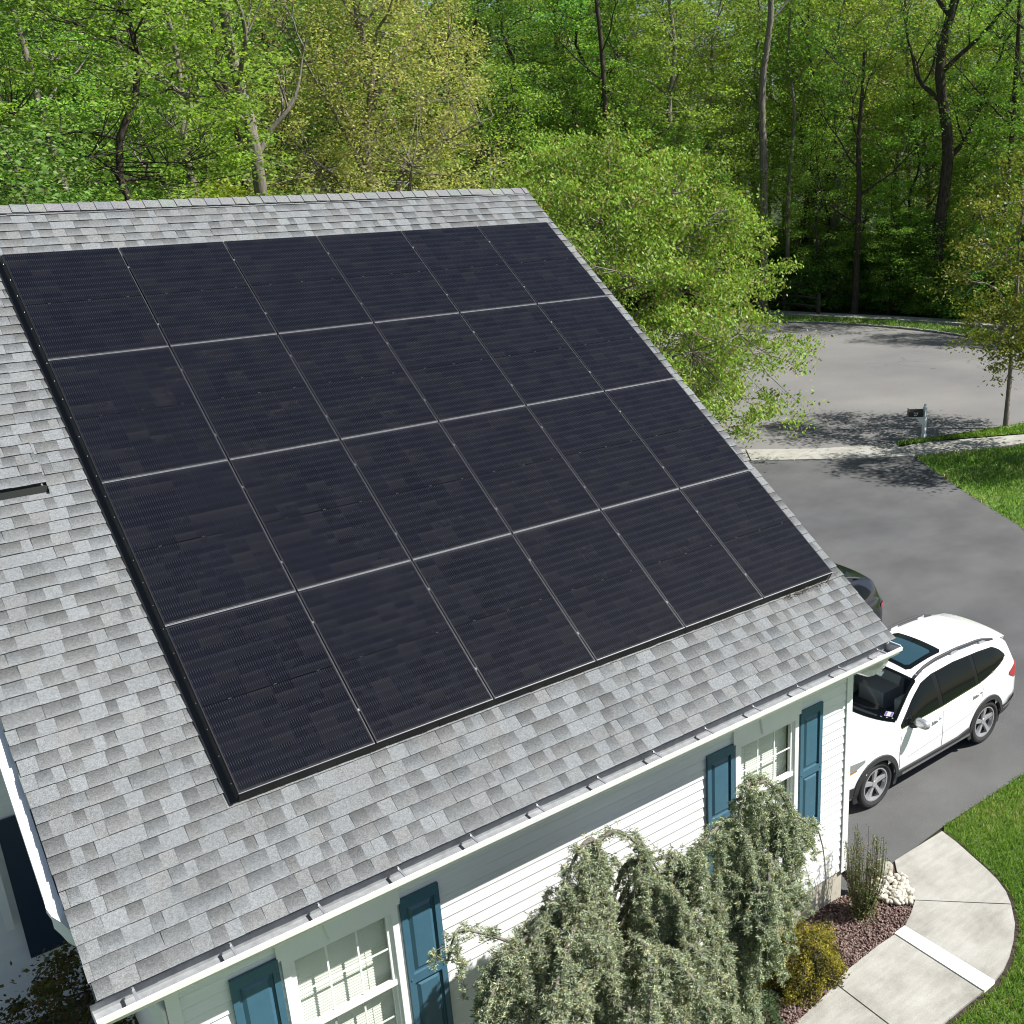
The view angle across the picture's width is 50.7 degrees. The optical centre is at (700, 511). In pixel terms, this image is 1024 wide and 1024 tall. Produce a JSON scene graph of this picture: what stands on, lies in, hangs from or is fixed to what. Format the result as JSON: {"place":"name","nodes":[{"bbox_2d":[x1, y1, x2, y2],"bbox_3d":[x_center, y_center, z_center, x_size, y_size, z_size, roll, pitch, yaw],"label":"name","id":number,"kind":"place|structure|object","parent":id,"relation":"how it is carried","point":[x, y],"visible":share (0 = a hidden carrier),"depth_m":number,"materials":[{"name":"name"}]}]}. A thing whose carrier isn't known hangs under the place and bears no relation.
{"place":"outdoors","nodes":[
{"label":"outdoors","id":0,"kind":"place"},
{"bbox_2d":[27,156,1023,1023],"bbox_3d":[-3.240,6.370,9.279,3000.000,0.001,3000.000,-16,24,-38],"label":"ground","id":1,"kind":"structure","parent":0,"point":[861,310],"depth_m":62.33,"materials":[{"name":"green plant"}]},
{"bbox_2d":[0,102,136,204],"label":"broadleaf tree","id":2,"kind":"object","parent":1,"relation":"on","point":[58,192],"visible":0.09,"depth_m":21.80,"materials":[{"name":"green plant"}]},
{"bbox_2d":[0,939,138,1023],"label":"porch shrub","id":3,"kind":"object","parent":1,"relation":"on","point":[44,989],"visible":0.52,"depth_m":9.47,"materials":[{"name":"green plant"}]},
{"bbox_2d":[0,0,195,201],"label":"forest tree","id":4,"kind":"object","parent":1,"relation":"on","point":[58,100],"visible":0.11,"depth_m":44.20,"materials":[{"name":"green plant"}]},
{"bbox_2d":[0,0,197,203],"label":"forest tree","id":5,"kind":"object","parent":1,"relation":"on","point":[39,100],"visible":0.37,"depth_m":36.37,"materials":[{"name":"green plant"}]},
{"bbox_2d":[0,0,268,200],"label":"forest tree","id":6,"kind":"object","parent":1,"relation":"on","point":[112,65],"visible":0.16,"depth_m":43.08,"materials":[{"name":"green plant"}]},
{"bbox_2d":[0,0,340,204],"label":"broadleaf tree","id":7,"kind":"object","parent":1,"relation":"on","point":[118,138],"visible":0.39,"depth_m":27.81,"materials":[{"name":"green plant"}]},
{"bbox_2d":[57,0,311,199],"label":"forest tree","id":8,"kind":"object","parent":1,"relation":"on","point":[144,102],"visible":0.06,"depth_m":45.50,"materials":[{"name":"green plant"}]},
{"bbox_2d":[90,0,333,196],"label":"bare tree","id":9,"kind":"object","parent":1,"relation":"on","point":[260,186],"visible":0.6,"depth_m":30.10,"materials":[{"name":"grey plant"}]},
{"bbox_2d":[89,0,336,195],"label":"forest tree","id":10,"kind":"object","parent":1,"relation":"on","point":[293,47],"visible":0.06,"depth_m":51.68,"materials":[{"name":"green plant"}]},
{"bbox_2d":[179,0,375,195],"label":"forest tree","id":11,"kind":"object","parent":1,"relation":"on","point":[272,42],"visible":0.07,"depth_m":53.24,"materials":[{"name":"green plant"}]},
{"bbox_2d":[201,0,416,193],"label":"forest tree","id":12,"kind":"object","parent":1,"relation":"on","point":[298,54],"visible":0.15,"depth_m":51.63,"materials":[{"name":"green plant"}]},
{"bbox_2d":[182,0,522,197],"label":"budding tree","id":13,"kind":"object","parent":1,"relation":"on","point":[367,177],"visible":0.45,"depth_m":37.14,"materials":[{"name":"green plant"}]},
{"bbox_2d":[291,0,464,193],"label":"forest tree","id":14,"kind":"object","parent":1,"relation":"on","point":[377,80],"visible":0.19,"depth_m":50.92,"materials":[{"name":"green plant"}]},
{"bbox_2d":[0,188,902,1023],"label":"house","id":15,"kind":"structure","parent":1,"relation":"on","point":[150,872],"depth_m":9.25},
{"bbox_2d":[1,248,168,360],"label":"solar panel","id":16,"kind":"object","parent":15,"relation":"attached to","point":[83,303],"visible":1,"depth_m":11.23,"materials":[{"name":"black"}]},
{"bbox_2d":[48,347,227,485],"bbox_3d":[-5.611,-1.001,10.523,1.149,0.038,1.733,-16,57,-38],"label":"solar panel","id":17,"kind":"object","parent":15,"relation":"attached to","point":[137,414],"visible":1,"depth_m":10.48,"materials":[{"name":"black"}]},
{"bbox_2d":[119,241,276,347],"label":"solar panel","id":18,"kind":"object","parent":15,"relation":"attached to","point":[196,293],"visible":1,"depth_m":11.93,"materials":[{"name":"black"}]},
{"bbox_2d":[102,461,295,628],"bbox_3d":[-4.646,0.249,9.778,1.149,0.038,1.733,-16,57,-38],"label":"solar panel","id":19,"kind":"object","parent":15,"relation":"attached to","point":[199,542],"visible":1,"depth_m":9.73,"materials":[{"name":"black"}]},
{"bbox_2d":[171,335,339,461],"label":"solar panel","id":20,"kind":"object","parent":15,"relation":"attached to","point":[254,396],"visible":1,"depth_m":11.19,"materials":[{"name":"black"}]},
{"bbox_2d":[166,593,374,795],"bbox_3d":[-3.684,1.496,9.035,1.149,0.038,1.722,-16,57,-38],"label":"solar panel","id":21,"kind":"object","parent":15,"relation":"attached to","point":[271,694],"visible":1,"depth_m":8.99,"materials":[{"name":"black"}]},
{"bbox_2d":[224,236,372,335],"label":"solar panel","id":22,"kind":"object","parent":15,"relation":"attached to","point":[297,284],"visible":1,"depth_m":12.64,"materials":[{"name":"black"}]},
{"bbox_2d":[230,441,410,591],"bbox_3d":[-3.774,-0.003,10.483,1.149,0.038,1.733,-16,57,-38],"label":"solar panel","id":23,"kind":"object","parent":15,"relation":"attached to","point":[320,515],"visible":1,"depth_m":10.44,"materials":[{"name":"black"}]},
{"bbox_2d":[274,889,411,1023],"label":"window","id":24,"kind":"structure","parent":15,"relation":"in","point":[349,968],"depth_m":8.79,"materials":[{"name":"white glass"}]},
{"bbox_2d":[279,324,437,441],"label":"solar panel","id":25,"kind":"object","parent":15,"relation":"attached to","point":[358,381],"visible":1,"depth_m":11.89,"materials":[{"name":"black"}]},
{"bbox_2d":[317,231,458,323],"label":"solar panel","id":26,"kind":"object","parent":15,"relation":"attached to","point":[388,276],"visible":1,"depth_m":13.35,"materials":[{"name":"black"}]},
{"bbox_2d":[298,562,492,743],"bbox_3d":[-2.812,1.244,9.740,1.149,0.038,1.722,-16,57,-38],"label":"solar panel","id":27,"kind":"object","parent":15,"relation":"attached to","point":[402,662],"visible":1,"depth_m":9.70,"materials":[{"name":"black"}]},
{"bbox_2d":[0,255,835,805],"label":"critter guard","id":28,"kind":"object","parent":15,"relation":"on","point":[198,719],"visible":1,"depth_m":9.58,"materials":[{"name":"black metal"}]},
{"bbox_2d":[681,471,832,598],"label":"solar panel","id":29,"kind":"object","parent":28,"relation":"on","point":[768,547],"visible":1,"depth_m":12.52,"materials":[{"name":"black"}]},
{"bbox_2d":[342,423,511,561],"bbox_3d":[-2.901,-0.256,11.189,1.149,0.038,1.733,-16,57,-38],"label":"solar panel","id":30,"kind":"object","parent":15,"relation":"attached to","point":[430,496],"visible":1,"depth_m":11.14,"materials":[{"name":"black"}]},
{"bbox_2d":[375,314,525,422],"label":"solar panel","id":31,"kind":"object","parent":15,"relation":"attached to","point":[453,371],"visible":1,"depth_m":12.60,"materials":[{"name":"black"}]},
{"bbox_2d":[402,226,536,313],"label":"solar panel","id":32,"kind":"object","parent":15,"relation":"attached to","point":[469,269],"visible":1,"depth_m":14.05,"materials":[{"name":"black"}]},
{"bbox_2d":[413,535,594,699],"bbox_3d":[-1.940,0.991,10.446,1.149,0.038,1.722,-16,57,-38],"label":"solar panel","id":33,"kind":"object","parent":15,"relation":"attached to","point":[511,626],"visible":1,"depth_m":10.40,"materials":[{"name":"black"}]},
{"bbox_2d":[440,406,599,534],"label":"solar panel","id":34,"kind":"object","parent":15,"relation":"attached to","point":[525,476],"visible":1,"depth_m":11.85,"materials":[{"name":"black"}]},
{"bbox_2d":[461,305,603,406],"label":"solar panel","id":35,"kind":"object","parent":15,"relation":"attached to","point":[535,358],"visible":1,"depth_m":13.31,"materials":[{"name":"black"}]},
{"bbox_2d":[478,222,606,304],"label":"solar panel","id":36,"kind":"object","parent":15,"relation":"attached to","point":[542,262],"visible":1,"depth_m":14.76,"materials":[{"name":"black"}]},
{"bbox_2d":[514,511,684,661],"bbox_3d":[-1.067,0.739,11.151,1.149,0.038,1.722,-16,57,-38],"label":"solar panel","id":37,"kind":"object","parent":15,"relation":"attached to","point":[604,591],"visible":1,"depth_m":11.11,"materials":[{"name":"black"}]},
{"bbox_2d":[527,392,678,510],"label":"solar panel","id":38,"kind":"object","parent":15,"relation":"attached to","point":[605,452],"visible":1,"depth_m":12.56,"materials":[{"name":"black"}]},
{"bbox_2d":[538,297,673,392],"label":"solar panel","id":39,"kind":"object","parent":15,"relation":"attached to","point":[608,345],"visible":1,"depth_m":14.01,"materials":[{"name":"black"}]},
{"bbox_2d":[606,379,748,489],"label":"solar panel","id":40,"kind":"object","parent":15,"relation":"attached to","point":[680,436],"visible":1,"depth_m":13.27,"materials":[{"name":"black"}]},
{"bbox_2d":[602,490,762,628],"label":"solar panel","id":41,"kind":"object","parent":15,"relation":"attached to","point":[694,572],"visible":1,"depth_m":11.82,"materials":[{"name":"black"}]},
{"bbox_2d":[731,699,802,852],"bbox_3d":[0.706,2.992,11.786,1.065,1.815,0.210,-16,24,-38],"label":"window","id":42,"kind":"structure","parent":15,"relation":"in","point":[770,743],"depth_m":11.76,"materials":[{"name":"white glass"}]},
{"bbox_2d":[380,0,526,190],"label":"forest tree","id":43,"kind":"object","parent":1,"relation":"on","point":[489,151],"visible":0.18,"depth_m":53.78,"materials":[{"name":"green plant"}]},
{"bbox_2d":[391,0,590,195],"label":"forest tree","id":44,"kind":"object","parent":1,"relation":"on","point":[542,48],"visible":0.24,"depth_m":52.97,"materials":[{"name":"green plant"}]},
{"bbox_2d":[426,59,575,234],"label":"forest tree","id":45,"kind":"object","parent":1,"relation":"on","point":[511,98],"visible":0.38,"depth_m":49.62,"materials":[{"name":"green plant"}]},
{"bbox_2d":[437,0,587,195],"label":"forest tree","id":46,"kind":"object","parent":1,"relation":"on","point":[532,40],"visible":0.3,"depth_m":55.80,"materials":[{"name":"green plant"}]},
{"bbox_2d":[439,0,622,193],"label":"forest tree","id":47,"kind":"object","parent":1,"relation":"on","point":[524,15],"visible":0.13,"depth_m":62.36,"materials":[{"name":"green plant"}]},
{"bbox_2d":[484,0,650,237],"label":"forest tree","id":48,"kind":"object","parent":1,"relation":"on","point":[578,42],"visible":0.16,"depth_m":60.88,"materials":[{"name":"green plant"}]},
{"bbox_2d":[523,0,629,295],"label":"straight tree","id":49,"kind":"object","parent":1,"relation":"on","point":[603,76],"visible":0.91,"depth_m":53.14,"materials":[{"name":"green plant"}]},
{"bbox_2d":[469,0,689,271],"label":"forest tree","id":50,"kind":"object","parent":1,"relation":"on","point":[562,61],"visible":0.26,"depth_m":56.97,"materials":[{"name":"green plant"}]},
{"bbox_2d":[551,57,692,309],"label":"forest tree","id":51,"kind":"object","parent":1,"relation":"on","point":[626,133],"visible":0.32,"depth_m":55.45,"materials":[{"name":"green plant"}]},
{"bbox_2d":[543,0,713,245],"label":"forest tree","id":52,"kind":"object","parent":1,"relation":"on","point":[646,30],"visible":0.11,"depth_m":64.84,"materials":[{"name":"green plant"}]},
{"bbox_2d":[460,102,832,447],"bbox_3d":[-2.733,-6.915,32.021,14.480,10.394,14.431,-13,22,-32],"label":"maple tree","id":53,"kind":"object","parent":1,"relation":"on","point":[616,212],"visible":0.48,"depth_m":30.19,"materials":[{"name":"green plant"}]},
{"bbox_2d":[571,0,781,305],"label":"forest tree","id":54,"kind":"object","parent":1,"relation":"on","point":[693,114],"visible":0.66,"depth_m":56.25,"materials":[{"name":"green plant"}]},
{"bbox_2d":[597,0,767,226],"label":"forest tree","id":55,"kind":"object","parent":1,"relation":"on","point":[649,21],"visible":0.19,"depth_m":63.95,"materials":[{"name":"green plant"}]},
{"bbox_2d":[639,119,743,317],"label":"forest tree","id":56,"kind":"object","parent":1,"relation":"on","point":[689,146],"visible":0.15,"depth_m":57.32,"materials":[{"name":"green plant"}]},
{"bbox_2d":[621,0,788,243],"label":"forest tree","id":57,"kind":"object","parent":1,"relation":"on","point":[747,9],"visible":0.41,"depth_m":61.90,"materials":[{"name":"green plant"}]},
{"bbox_2d":[668,110,788,308],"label":"forest tree","id":58,"kind":"object","parent":1,"relation":"on","point":[757,175],"visible":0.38,"depth_m":59.37,"materials":[{"name":"green plant"}]},
{"bbox_2d":[644,0,818,253],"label":"forest tree","id":59,"kind":"object","parent":1,"relation":"on","point":[754,119],"visible":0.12,"depth_m":69.50,"materials":[{"name":"green plant"}]},
{"bbox_2d":[677,0,833,248],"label":"forest tree","id":60,"kind":"object","parent":1,"relation":"on","point":[755,100],"visible":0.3,"depth_m":65.16,"materials":[{"name":"green plant"}]},
{"bbox_2d":[757,0,788,310],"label":"straight tree","id":61,"kind":"object","parent":1,"relation":"on","point":[762,110],"visible":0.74,"depth_m":58.81,"materials":[{"name":"grey plant"}]},
{"bbox_2d":[700,0,870,248],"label":"forest tree","id":62,"kind":"object","parent":1,"relation":"on","point":[747,43],"visible":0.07,"depth_m":71.79,"materials":[{"name":"green plant"}]},
{"bbox_2d":[755,0,833,310],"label":"straight tree","id":63,"kind":"object","parent":1,"relation":"on","point":[781,23],"visible":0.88,"depth_m":59.44,"materials":[{"name":"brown plant"}]},
{"bbox_2d":[712,0,878,260],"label":"forest tree","id":64,"kind":"object","parent":1,"relation":"on","point":[799,132],"visible":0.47,"depth_m":62.37,"materials":[{"name":"green plant"}]},
{"bbox_2d":[755,242,852,311],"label":"forest shrub","id":65,"kind":"object","parent":1,"relation":"on","point":[823,254],"visible":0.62,"depth_m":61.41,"materials":[{"name":"green plant"}]},
{"bbox_2d":[770,126,879,311],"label":"forest tree","id":66,"kind":"object","parent":1,"relation":"on","point":[806,178],"visible":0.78,"depth_m":60.33,"materials":[{"name":"green plant"}]},
{"bbox_2d":[754,81,899,279],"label":"forest tree","id":67,"kind":"object","parent":1,"relation":"on","point":[830,174],"visible":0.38,"depth_m":62.42,"materials":[{"name":"green plant"}]},
{"bbox_2d":[766,0,936,262],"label":"forest tree","id":68,"kind":"object","parent":1,"relation":"on","point":[833,223],"visible":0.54,"depth_m":61.07,"materials":[{"name":"green plant"}]},
{"bbox_2d":[774,0,956,313],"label":"crooked tree","id":69,"kind":"object","parent":1,"relation":"on","point":[856,269],"visible":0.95,"depth_m":57.74,"materials":[{"name":"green plant"}]},
{"bbox_2d":[734,314,1023,342],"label":"verge","id":70,"kind":"structure","parent":1,"relation":"on","point":[880,322],"depth_m":57.55,"materials":[{"name":"green plant"}]},
{"bbox_2d":[850,181,948,313],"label":"forest tree","id":71,"kind":"object","parent":1,"relation":"on","point":[870,242],"visible":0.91,"depth_m":59.34,"materials":[{"name":"green plant"}]},
{"bbox_2d":[795,831,1014,1023],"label":"footpath","id":72,"kind":"structure","parent":1,"relation":"on","point":[962,909],"depth_m":12.35,"materials":[{"name":"concrete"}]},
{"bbox_2d":[894,926,994,992],"bbox_3d":[2.831,5.205,12.270,0.215,0.076,1.250,-17,25,-39],"label":"white path edge","id":73,"kind":"object","parent":72,"relation":"attached to","point":[967,972],"visible":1,"depth_m":12.20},
{"bbox_2d":[826,0,986,223],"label":"forest tree","id":74,"kind":"object","parent":1,"relation":"on","point":[895,130],"visible":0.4,"depth_m":63.37,"materials":[{"name":"green plant"}]},
{"bbox_2d":[865,204,967,315],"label":"forest shrub","id":75,"kind":"object","parent":1,"relation":"on","point":[896,256],"visible":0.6,"depth_m":59.34,"materials":[{"name":"green plant"}]},
{"bbox_2d":[848,74,994,286],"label":"forest tree","id":76,"kind":"object","parent":1,"relation":"on","point":[934,157],"visible":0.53,"depth_m":60.67,"materials":[{"name":"green plant"}]},
{"bbox_2d":[855,0,1006,229],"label":"forest tree","id":77,"kind":"object","parent":1,"relation":"on","point":[892,74],"visible":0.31,"depth_m":63.33,"materials":[{"name":"green plant"}]},
{"bbox_2d":[883,0,1012,315],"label":"oak tree","id":78,"kind":"object","parent":1,"relation":"on","point":[939,96],"visible":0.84,"depth_m":56.96,"materials":[{"name":"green plant"}]},
{"bbox_2d":[895,0,1023,270],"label":"straight tree","id":79,"kind":"object","parent":1,"relation":"on","point":[1018,35],"visible":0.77,"depth_m":55.26,"materials":[{"name":"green plant"}]},
{"bbox_2d":[897,427,1021,445],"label":"grass verge","id":80,"kind":"object","parent":1,"relation":"on","point":[962,437],"depth_m":34.46,"materials":[{"name":"green plant"}]},
{"bbox_2d":[914,141,1023,426],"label":"street tree","id":81,"kind":"object","parent":80,"relation":"on","point":[1011,346],"visible":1,"depth_m":33.59,"materials":[{"name":"green plant"}]},
{"bbox_2d":[900,0,1023,253],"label":"forest tree","id":82,"kind":"object","parent":1,"relation":"on","point":[980,59],"visible":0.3,"depth_m":61.26,"materials":[{"name":"green plant"}]},
{"bbox_2d":[918,147,1020,284],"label":"forest tree","id":83,"kind":"object","parent":1,"relation":"on","point":[975,173],"visible":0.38,"depth_m":58.64,"materials":[{"name":"green plant"}]},
{"bbox_2d":[920,58,1023,259],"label":"forest tree","id":84,"kind":"object","parent":1,"relation":"on","point":[986,138],"visible":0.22,"depth_m":60.34,"materials":[{"name":"green plant"}]},
{"bbox_2d":[936,0,1023,292],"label":"forest tree","id":85,"kind":"object","parent":1,"relation":"on","point":[1002,29],"visible":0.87,"depth_m":54.68,"materials":[{"name":"green plant"}]},
{"bbox_2d":[944,214,1023,318],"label":"forest shrub","id":86,"kind":"object","parent":1,"relation":"on","point":[976,275],"visible":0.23,"depth_m":57.10,"materials":[{"name":"green plant"}]},
{"bbox_2d":[948,0,1023,231],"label":"forest tree","id":87,"kind":"object","parent":1,"relation":"on","point":[992,134],"visible":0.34,"depth_m":59.37,"materials":[{"name":"green plant"}]},
{"bbox_2d":[640,323,1023,451],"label":"road","id":88,"kind":"structure","parent":0,"point":[871,385],"depth_m":41.76,"materials":[{"name":"grey asphalt"}]},
{"bbox_2d":[740,434,1023,460],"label":"sidewalk","id":89,"kind":"structure","parent":0,"point":[883,451],"depth_m":33.13,"materials":[{"name":"concrete"}]},
{"bbox_2d":[749,457,1023,899],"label":"driveway","id":90,"kind":"structure","parent":0,"point":[909,537],"depth_m":23.85,"materials":[{"name":"grey asphalt"}]},
{"bbox_2d":[835,563,882,621],"bbox_3d":[1.238,2.104,18.792,4.537,1.729,2.321,-16,24,-38],"label":"parked car","id":91,"kind":"object","parent":90,"relation":"on","point":[864,587],"visible":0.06,"depth_m":19.22,"materials":[{"name":"black paint"}]},
{"bbox_2d":[849,613,1015,807],"bbox_3d":[2.966,2.917,16.334,4.537,1.729,2.321,-16,24,-38],"label":"parked car","id":92,"kind":"object","parent":90,"relation":"on","point":[938,684],"visible":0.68,"depth_m":15.96,"materials":[{"name":"white paint"}]},
{"bbox_2d":[753,310,1022,328],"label":"sidewalk","id":93,"kind":"structure","parent":0,"point":[940,321],"depth_m":58.95,"materials":[{"name":"concrete"}]},
{"bbox_2d":[912,447,1023,1023],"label":"lawn","id":94,"kind":"structure","parent":0,"point":[1001,820],"depth_m":14.70,"materials":[{"name":"green plant"}]},
{"bbox_2d":[665,862,912,1023],"bbox_3d":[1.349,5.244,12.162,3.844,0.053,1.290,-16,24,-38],"label":"lava rock","id":95,"kind":"object","parent":94,"relation":"on","point":[828,914],"visible":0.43,"depth_m":12.72,"materials":[{"name":"brown gravel"}]},
{"bbox_2d":[426,820,752,1023],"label":"weeping cedar","id":96,"kind":"object","parent":95,"relation":"on","point":[581,916],"visible":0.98,"depth_m":8.93,"materials":[{"name":"green plant"}]},
{"bbox_2d":[660,771,830,1023],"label":"weeping cedar","id":97,"kind":"object","parent":95,"relation":"on","point":[740,858],"visible":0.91,"depth_m":10.24,"materials":[{"name":"green plant"}]},
{"bbox_2d":[758,912,849,1008],"bbox_3d":[1.139,4.938,11.962,1.283,0.744,1.013,-16,24,-38],"label":"golden shrub","id":98,"kind":"object","parent":95,"relation":"on","point":[811,964],"visible":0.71,"depth_m":11.73,"materials":[{"name":"yellow plant"}]},
{"bbox_2d":[837,823,893,925],"bbox_3d":[1.998,4.418,12.789,0.632,1.199,0.591,-16,24,-38],"label":"upright shrub","id":99,"kind":"object","parent":95,"relation":"on","point":[863,904],"visible":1,"depth_m":12.75,"materials":[{"name":"green plant"}]},
{"bbox_2d":[915,443,1023,528],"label":"lawn grass","id":100,"kind":"structure","parent":0,"point":[1003,492],"depth_m":30.62,"materials":[{"name":"green plant"}]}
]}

